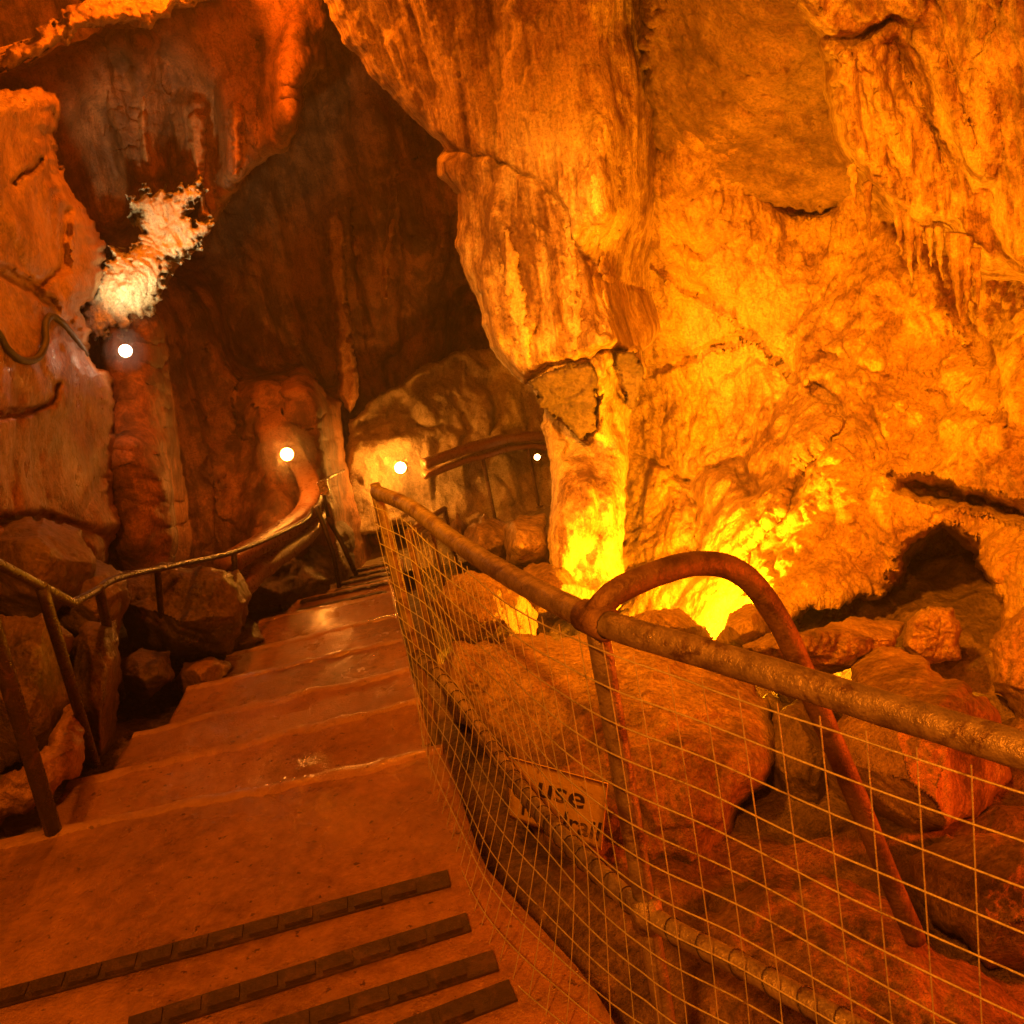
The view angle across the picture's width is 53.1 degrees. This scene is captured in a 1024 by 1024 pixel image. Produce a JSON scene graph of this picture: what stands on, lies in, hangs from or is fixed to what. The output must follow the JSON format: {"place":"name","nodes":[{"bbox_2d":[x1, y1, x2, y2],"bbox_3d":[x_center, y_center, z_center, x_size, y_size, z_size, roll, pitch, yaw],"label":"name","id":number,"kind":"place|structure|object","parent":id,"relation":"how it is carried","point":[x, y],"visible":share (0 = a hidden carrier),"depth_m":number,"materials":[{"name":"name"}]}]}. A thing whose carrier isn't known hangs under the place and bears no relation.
{"place":"outdoors","nodes":[
{"label":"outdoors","id":0,"kind":"place"},
{"bbox_2d":[0,85,120,597],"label":"wall","id":1,"kind":"structure","parent":0,"point":[57,419],"depth_m":5.08,"materials":[{"name":"brown stone"}]},
{"bbox_2d":[0,313,88,364],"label":"cable","id":2,"kind":"object","parent":1,"relation":"attached to","point":[10,352],"visible":0.94,"depth_m":4.82,"materials":[{"name":"black rubber"}]},
{"bbox_2d":[0,0,213,72],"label":"ceiling ledge","id":3,"kind":"object","parent":1,"relation":"on","point":[113,14],"visible":1,"depth_m":5.62,"materials":[{"name":"brown stone"}]},
{"bbox_2d":[0,0,489,570],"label":"cave wall","id":4,"kind":"structure","parent":0,"point":[226,380],"depth_m":9.38,"materials":[{"name":"brown stone"}]},
{"bbox_2d":[119,345,132,356],"bbox_3d":[-2.295,-0.957,6.080,0.259,0.260,0.259,-11,18,0],"label":"cave lamp","id":5,"kind":"object","parent":4,"relation":"attached to","point":[125,350],"visible":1,"depth_m":6.06,"materials":[{"name":"white glass"}]},
{"bbox_2d":[80,174,214,341],"bbox_3d":[-2.479,-1.705,6.859,0.692,0.941,1.363,3,23,36],"label":"white calcite","id":6,"kind":"object","parent":4,"relation":"attached to","point":[133,280],"visible":0.94,"depth_m":6.71,"materials":[{"name":"white stone"}]},
{"bbox_2d":[0,0,331,317],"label":"hanging drapery","id":7,"kind":"object","parent":4,"relation":"attached to","point":[261,63],"visible":0.66,"depth_m":6.97,"materials":[{"name":"brown stone"}]},
{"bbox_2d":[137,96,151,165],"bbox_3d":[-2.699,-2.926,7.510,0.209,0.796,1.304,-15,19,-13],"label":"flowstone rib","id":8,"kind":"object","parent":7,"relation":"attached to","point":[143,119],"visible":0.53,"depth_m":7.03,"materials":[{"name":"brown stone"}]},
{"bbox_2d":[187,111,209,217],"bbox_3d":[-2.300,-2.584,7.574,0.246,0.797,1.352,-15,18,-12],"label":"flowstone rib","id":9,"kind":"object","parent":7,"relation":"attached to","point":[196,124],"visible":0.72,"depth_m":7.08,"materials":[{"name":"brown stone"}]},
{"bbox_2d":[228,101,242,177],"bbox_3d":[-2.008,-2.718,7.424,0.202,0.588,1.254,-14,18,-10],"label":"flowstone rib","id":10,"kind":"object","parent":7,"relation":"attached to","point":[236,116],"visible":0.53,"depth_m":6.92,"materials":[{"name":"brown stone"}]},
{"bbox_2d":[326,207,358,412],"bbox_3d":[-1.714,-2.036,10.304,0.455,1.996,1.644,-13,18,-6],"label":"flowstone rib","id":11,"kind":"object","parent":4,"relation":"attached to","point":[348,385],"visible":0.91,"depth_m":9.78,"materials":[{"name":"brown stone"}]},
{"bbox_2d":[382,219,396,298],"bbox_3d":[-1.263,-3.153,10.415,0.475,1.816,1.630,-11,18,0],"label":"flowstone rib","id":12,"kind":"object","parent":4,"relation":"attached to","point":[387,255],"visible":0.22,"depth_m":9.88,"materials":[{"name":"brown stone"}]},
{"bbox_2d":[345,348,551,534],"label":"wall","id":13,"kind":"structure","parent":0,"point":[453,399],"depth_m":10.03,"materials":[{"name":"brown stone"}]},
{"bbox_2d":[395,462,405,472],"bbox_3d":[-1.038,-0.412,9.520,0.438,0.440,0.438,-11,18,0],"label":"cave lamp","id":14,"kind":"object","parent":13,"relation":"attached to","point":[400,467],"visible":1,"depth_m":9.48,"materials":[{"name":"white glass"}]},
{"bbox_2d":[362,506,550,571],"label":"path","id":15,"kind":"structure","parent":0,"point":[376,557],"depth_m":9.75,"materials":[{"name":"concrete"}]},
{"bbox_2d":[481,459,499,519],"bbox_3d":[-0.225,-0.233,9.901,0.095,0.698,0.100,-11,18,0],"label":"rail prop","id":16,"kind":"object","parent":15,"relation":"on","point":[488,488],"visible":0.67,"depth_m":9.89,"materials":[{"name":"brown metal"}]},
{"bbox_2d":[421,443,547,479],"bbox_3d":[-0.233,-0.503,9.831,1.375,0.197,0.173,-20,20,-26],"label":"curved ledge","id":17,"kind":"object","parent":16,"relation":"on","point":[470,458],"visible":0.94,"depth_m":9.72,"materials":[{"name":"brown stone"}]},
{"bbox_2d":[420,431,544,468],"bbox_3d":[-0.229,-0.605,9.800,1.376,0.222,0.212,-20,20,-26],"label":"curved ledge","id":18,"kind":"object","parent":17,"relation":"on","point":[480,445],"visible":0.97,"depth_m":9.66,"materials":[{"name":"brown stone"}]},
{"bbox_2d":[527,449,543,507],"bbox_3d":[0.212,-0.340,10.104,0.095,0.614,0.100,-11,18,0],"label":"rail prop","id":19,"kind":"object","parent":15,"relation":"on","point":[533,478],"visible":1,"depth_m":10.10,"materials":[{"name":"brown metal"}]},
{"bbox_2d":[0,552,1023,1023],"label":"ground","id":20,"kind":"structure","parent":0,"point":[960,584],"depth_m":2.99,"materials":[{"name":"brown stone"}]},
{"bbox_2d":[0,613,73,773],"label":"boulder","id":21,"kind":"object","parent":20,"relation":"on","point":[43,688],"visible":0.61,"depth_m":3.64,"materials":[{"name":"brown stone"}]},
{"bbox_2d":[0,704,84,825],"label":"boulder","id":22,"kind":"object","parent":20,"relation":"on","point":[62,753],"visible":0.72,"depth_m":3.40,"materials":[{"name":"brown stone"}]},
{"bbox_2d":[69,620,121,767],"bbox_3d":[-1.759,0.800,4.404,0.304,0.814,1.051,-19,20,-24],"label":"boulder","id":23,"kind":"object","parent":20,"relation":"on","point":[94,657],"visible":0.73,"depth_m":4.02,"materials":[{"name":"brown stone"}]},
{"bbox_2d":[119,648,174,701],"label":"boulder","id":24,"kind":"object","parent":20,"relation":"on","point":[147,674],"visible":0.86,"depth_m":4.80,"materials":[{"name":"brown stone"}]},
{"bbox_2d":[122,562,245,659],"bbox_3d":[-1.873,0.618,5.897,0.669,0.919,1.454,-18,19,-20],"label":"boulder","id":25,"kind":"object","parent":20,"relation":"on","point":[203,610],"visible":0.82,"depth_m":5.34,"materials":[{"name":"brown stone"}]},
{"bbox_2d":[57,559,130,637],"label":"boulder","id":26,"kind":"object","parent":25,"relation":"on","point":[72,620],"visible":0.28,"depth_m":4.50,"materials":[{"name":"brown stone"}]},
{"bbox_2d":[0,517,95,617],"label":"boulder","id":27,"kind":"object","parent":26,"relation":"on","point":[62,557],"visible":0.76,"depth_m":4.23,"materials":[{"name":"brown stone"}]},
{"bbox_2d":[173,657,231,692],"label":"boulder","id":28,"kind":"object","parent":20,"relation":"on","point":[207,669],"visible":0.81,"depth_m":5.18,"materials":[{"name":"brown stone"}]},
{"bbox_2d":[170,622,263,667],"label":"boulder","id":29,"kind":"object","parent":20,"relation":"on","point":[250,636],"visible":0.25,"depth_m":5.92,"materials":[{"name":"brown stone"}]},
{"bbox_2d":[228,569,251,627],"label":"boulder","id":30,"kind":"object","parent":29,"relation":"on","point":[243,586],"visible":0.4,"depth_m":5.72,"materials":[{"name":"brown stone"}]},
{"bbox_2d":[240,502,326,594],"bbox_3d":[-1.578,0.245,7.136,0.193,0.247,1.836,-9,18,8],"label":"curved ledge","id":31,"kind":"object","parent":30,"relation":"attached to","point":[257,572],"visible":0.56,"depth_m":6.90,"materials":[{"name":"brown stone"}]},
{"bbox_2d":[213,444,322,571],"bbox_3d":[-1.626,-0.018,7.158,0.340,0.430,2.058,-10,18,4],"label":"curved ledge","id":32,"kind":"object","parent":31,"relation":"on","point":[300,467],"visible":0.81,"depth_m":7.29,"materials":[{"name":"stone"}]},
{"bbox_2d":[281,448,293,459],"bbox_3d":[-1.659,-0.426,7.550,0.438,0.440,0.438,-11,18,0],"label":"cave lamp","id":33,"kind":"object","parent":32,"relation":"on","point":[287,453],"visible":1,"depth_m":7.52,"materials":[{"name":"white glass"}]},
{"bbox_2d":[247,520,355,620],"bbox_3d":[-1.774,0.633,8.594,1.326,1.072,1.403,-19,19,-22],"label":"boulder","id":34,"kind":"object","parent":20,"relation":"on","point":[287,585],"visible":0.33,"depth_m":8.09,"materials":[{"name":"brown stone"}]},
{"bbox_2d":[0,559,614,1023],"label":"stairs","id":35,"kind":"structure","parent":20,"relation":"on","point":[262,831],"depth_m":2.71,"materials":[{"name":"concrete"}]},
{"bbox_2d":[0,507,312,836],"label":"handrail","id":36,"kind":"object","parent":35,"relation":"on","point":[19,717],"visible":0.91,"depth_m":3.22,"materials":[{"name":"metal"}]},
{"bbox_2d":[314,469,358,587],"bbox_3d":[-1.336,0.037,8.017,0.180,0.859,1.020,-11,18,0],"label":"handrail","id":37,"kind":"object","parent":35,"relation":"on","point":[322,484],"visible":0.95,"depth_m":7.64,"materials":[{"name":"metal"}]},
{"bbox_2d":[370,482,1023,1023],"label":"railing","id":38,"kind":"object","parent":35,"relation":"on","point":[600,620],"visible":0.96,"depth_m":1.65,"materials":[{"name":"metal"}]},
{"bbox_2d":[508,756,607,849],"bbox_3d":[0.106,0.734,2.590,0.043,0.342,0.515,-23,22,-33],"label":"sign","id":39,"kind":"object","parent":38,"relation":"hanging from","point":[595,790],"visible":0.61,"depth_m":2.52,"materials":[{"name":"yellow metal"}]},
{"bbox_2d":[404,506,460,664],"bbox_3d":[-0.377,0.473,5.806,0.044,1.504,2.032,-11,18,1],"label":"boulder","id":40,"kind":"object","parent":20,"relation":"on","point":[437,513],"visible":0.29,"depth_m":5.14,"materials":[{"name":"brown stone"}]},
{"bbox_2d":[436,640,489,725],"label":"boulder","id":41,"kind":"object","parent":20,"relation":"on","point":[456,717],"visible":0.38,"depth_m":3.58,"materials":[{"name":"stone"}]},
{"bbox_2d":[428,570,537,643],"bbox_3d":[-0.136,0.520,4.920,0.542,0.687,1.089,-11,18,0],"label":"boulder","id":42,"kind":"object","parent":20,"relation":"on","point":[522,604],"visible":0.64,"depth_m":4.49,"materials":[{"name":"stone"}]},
{"bbox_2d":[477,513,488,523],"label":"boulder","id":43,"kind":"object","parent":20,"relation":"on","point":[484,517],"visible":0.24,"depth_m":6.59,"materials":[{"name":"stone"}]},
{"bbox_2d":[463,518,505,566],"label":"boulder","id":44,"kind":"object","parent":20,"relation":"on","point":[487,534],"visible":0.41,"depth_m":5.66,"materials":[{"name":"stone"}]},
{"bbox_2d":[449,513,466,550],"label":"boulder","id":45,"kind":"object","parent":44,"relation":"on","point":[457,524],"visible":0.31,"depth_m":6.40,"materials":[{"name":"stone"}]},
{"bbox_2d":[503,513,548,569],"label":"boulder","id":46,"kind":"object","parent":44,"relation":"on","point":[525,541],"visible":0.87,"depth_m":5.38,"materials":[{"name":"stone"}]},
{"bbox_2d":[523,563,594,612],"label":"boulder","id":47,"kind":"object","parent":20,"relation":"on","point":[561,578],"visible":0.4,"depth_m":4.73,"materials":[{"name":"stone"}]},
{"bbox_2d":[528,345,646,609],"bbox_3d":[0.497,-0.168,5.796,0.716,1.692,2.000,-9,18,6],"label":"rock pillar","id":48,"kind":"object","parent":20,"relation":"on","point":[586,529],"visible":0.62,"depth_m":5.26,"materials":[{"name":"stone"}]},
{"bbox_2d":[324,0,660,384],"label":"flowstone curtain","id":49,"kind":"object","parent":48,"relation":"on","point":[512,107],"visible":0.75,"depth_m":4.87,"materials":[{"name":"orange stone"}]},
{"bbox_2d":[498,229,531,359],"bbox_3d":[0.020,-1.073,5.084,0.148,0.713,0.382,-11,18,0],"label":"calcite streak","id":50,"kind":"object","parent":49,"relation":"attached to","point":[518,313],"visible":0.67,"depth_m":4.92,"materials":[{"name":"orange stone"}]},
{"bbox_2d":[559,223,582,349],"bbox_3d":[0.299,-1.070,4.991,0.138,0.670,0.382,-9,18,5],"label":"calcite streak","id":51,"kind":"object","parent":49,"relation":"attached to","point":[570,265],"visible":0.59,"depth_m":4.86,"materials":[{"name":"orange stone"}]},
{"bbox_2d":[585,124,624,348],"bbox_3d":[0.487,-1.338,4.987,0.232,1.046,0.877,-6,19,14],"label":"calcite streak","id":52,"kind":"object","parent":49,"relation":"attached to","point":[608,242],"visible":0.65,"depth_m":4.71,"materials":[{"name":"orange stone"}]},
{"bbox_2d":[529,362,599,439],"bbox_3d":[0.296,-0.573,5.423,0.351,0.569,0.789,-10,18,5],"label":"rock patch","id":53,"kind":"object","parent":48,"relation":"on","point":[566,393],"visible":0.98,"depth_m":5.13,"materials":[{"name":"stone"}]},
{"bbox_2d":[614,351,645,409],"bbox_3d":[0.619,-0.682,5.343,0.154,0.454,0.738,-8,18,8],"label":"rock patch","id":54,"kind":"object","parent":48,"relation":"on","point":[629,369],"visible":0.98,"depth_m":5.05,"materials":[{"name":"stone"}]},
{"bbox_2d":[583,971,616,1015],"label":"boulder","id":55,"kind":"object","parent":20,"relation":"on","point":[599,983],"visible":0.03,"depth_m":2.38,"materials":[{"name":"stone"}]},
{"bbox_2d":[471,633,774,867],"bbox_3d":[0.411,0.855,3.824,1.224,1.028,2.028,-11,18,0],"label":"boulder","id":56,"kind":"object","parent":20,"relation":"on","point":[729,749],"visible":0.57,"depth_m":3.05,"materials":[{"name":"stone"}]},
{"bbox_2d":[630,608,714,638],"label":"boulder","id":57,"kind":"object","parent":56,"relation":"on","point":[679,619],"visible":0.53,"depth_m":4.10,"materials":[{"name":"stone"}]},
{"bbox_2d":[716,603,770,647],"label":"boulder","id":58,"kind":"object","parent":20,"relation":"on","point":[745,623],"visible":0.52,"depth_m":3.98,"materials":[{"name":"stone"}]},
{"bbox_2d":[767,699,842,804],"bbox_3d":[1.024,0.943,3.631,0.361,0.928,1.040,-6,19,16],"label":"boulder","id":59,"kind":"object","parent":20,"relation":"on","point":[801,741],"visible":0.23,"depth_m":3.12,"materials":[{"name":"brown stone"}]},
{"bbox_2d":[742,616,904,673],"bbox_3d":[1.230,0.539,4.020,0.614,0.687,1.183,-5,19,18],"label":"boulder","id":60,"kind":"object","parent":20,"relation":"on","point":[840,646],"visible":0.66,"depth_m":3.54,"materials":[{"name":"stone"}]},
{"bbox_2d":[696,874,1023,1023],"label":"boulder","id":61,"kind":"object","parent":20,"relation":"on","point":[955,1005],"visible":0.72,"depth_m":2.16,"materials":[{"name":"stone"}]},
{"bbox_2d":[822,646,1011,832],"bbox_3d":[1.331,0.803,3.477,0.678,0.931,1.714,-3,20,23],"label":"boulder","id":62,"kind":"object","parent":20,"relation":"on","point":[899,670],"visible":0.56,"depth_m":2.87,"materials":[{"name":"stone"}]},
{"bbox_2d":[902,606,961,664],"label":"boulder","id":63,"kind":"object","parent":62,"relation":"on","point":[932,634],"visible":0.96,"depth_m":3.71,"materials":[{"name":"stone"}]},
{"bbox_2d":[909,829,1023,970],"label":"boulder","id":64,"kind":"object","parent":20,"relation":"on","point":[1000,856],"visible":0.88,"depth_m":2.35,"materials":[{"name":"stone"}]},
{"bbox_2d":[989,608,1023,718],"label":"boulder","id":65,"kind":"object","parent":20,"relation":"on","point":[1006,645],"visible":0.96,"depth_m":3.54,"materials":[{"name":"stone"}]},
{"bbox_2d":[618,130,1023,656],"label":"wall","id":66,"kind":"structure","parent":0,"point":[827,413],"depth_m":5.26,"materials":[{"name":"stone"}]},
{"bbox_2d":[637,0,888,214],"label":"ceiling overhang","id":67,"kind":"object","parent":66,"relation":"attached to","point":[748,75],"visible":0.52,"depth_m":4.68,"materials":[{"name":"brown stone"}]},
{"bbox_2d":[797,0,1023,282],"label":"stone drapery","id":68,"kind":"object","parent":66,"relation":"attached to","point":[924,99],"visible":0.93,"depth_m":3.90,"materials":[{"name":"orange stone"}]},
{"bbox_2d":[846,163,858,209],"bbox_3d":[1.417,-1.348,4.247,0.044,0.186,0.042,8,26,45],"label":"stalactite","id":69,"kind":"object","parent":68,"relation":"hanging from","point":[852,173],"visible":1,"depth_m":4.23},
{"bbox_2d":[862,180,872,235],"bbox_3d":[1.482,-1.261,4.253,0.048,0.228,0.048,-11,18,0],"label":"stalactite","id":70,"kind":"object","parent":68,"relation":"hanging from","point":[867,185],"visible":0.98,"depth_m":4.23},
{"bbox_2d":[893,208,902,254],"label":"stalactite","id":71,"kind":"object","parent":68,"relation":"hanging from","point":[897,213],"visible":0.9,"depth_m":4.24},
{"bbox_2d":[901,210,915,281],"bbox_3d":[1.655,-1.110,4.260,0.057,0.308,0.054,-11,18,0],"label":"stalactite","id":72,"kind":"object","parent":68,"relation":"hanging from","point":[908,224],"visible":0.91,"depth_m":4.24},
{"bbox_2d":[914,221,922,273],"bbox_3d":[1.686,-1.116,4.256,0.049,0.250,0.050,-11,18,0],"label":"stalactite","id":73,"kind":"object","parent":68,"relation":"hanging from","point":[918,238],"visible":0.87,"depth_m":4.24},
{"bbox_2d":[924,221,933,266],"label":"stalactite","id":74,"kind":"object","parent":68,"relation":"hanging from","point":[929,232],"visible":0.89,"depth_m":4.24},
{"bbox_2d":[934,221,944,280],"bbox_3d":[1.777,-1.088,4.256,0.048,0.254,0.048,-11,18,0],"label":"stalactite","id":75,"kind":"object","parent":68,"relation":"hanging from","point":[939,228],"visible":0.98,"depth_m":4.24},
{"bbox_2d":[944,231,967,317],"bbox_3d":[1.794,-0.953,4.120,0.085,0.349,0.085,-11,18,0],"label":"stalactite","id":76,"kind":"object","parent":68,"relation":"hanging from","point":[953,241],"visible":0.99,"depth_m":4.08},
{"bbox_2d":[961,236,973,312],"bbox_3d":[1.820,-0.954,4.116,0.078,0.314,0.080,2,22,34],"label":"stalactite","id":77,"kind":"object","parent":68,"relation":"hanging from","point":[967,244],"visible":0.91,"depth_m":4.09},
{"bbox_2d":[971,247,981,307],"bbox_3d":[1.861,-0.941,4.106,0.045,0.245,0.044,-11,18,0],"label":"stalactite","id":78,"kind":"object","parent":68,"relation":"hanging from","point":[976,258],"visible":1,"depth_m":4.08}
]}

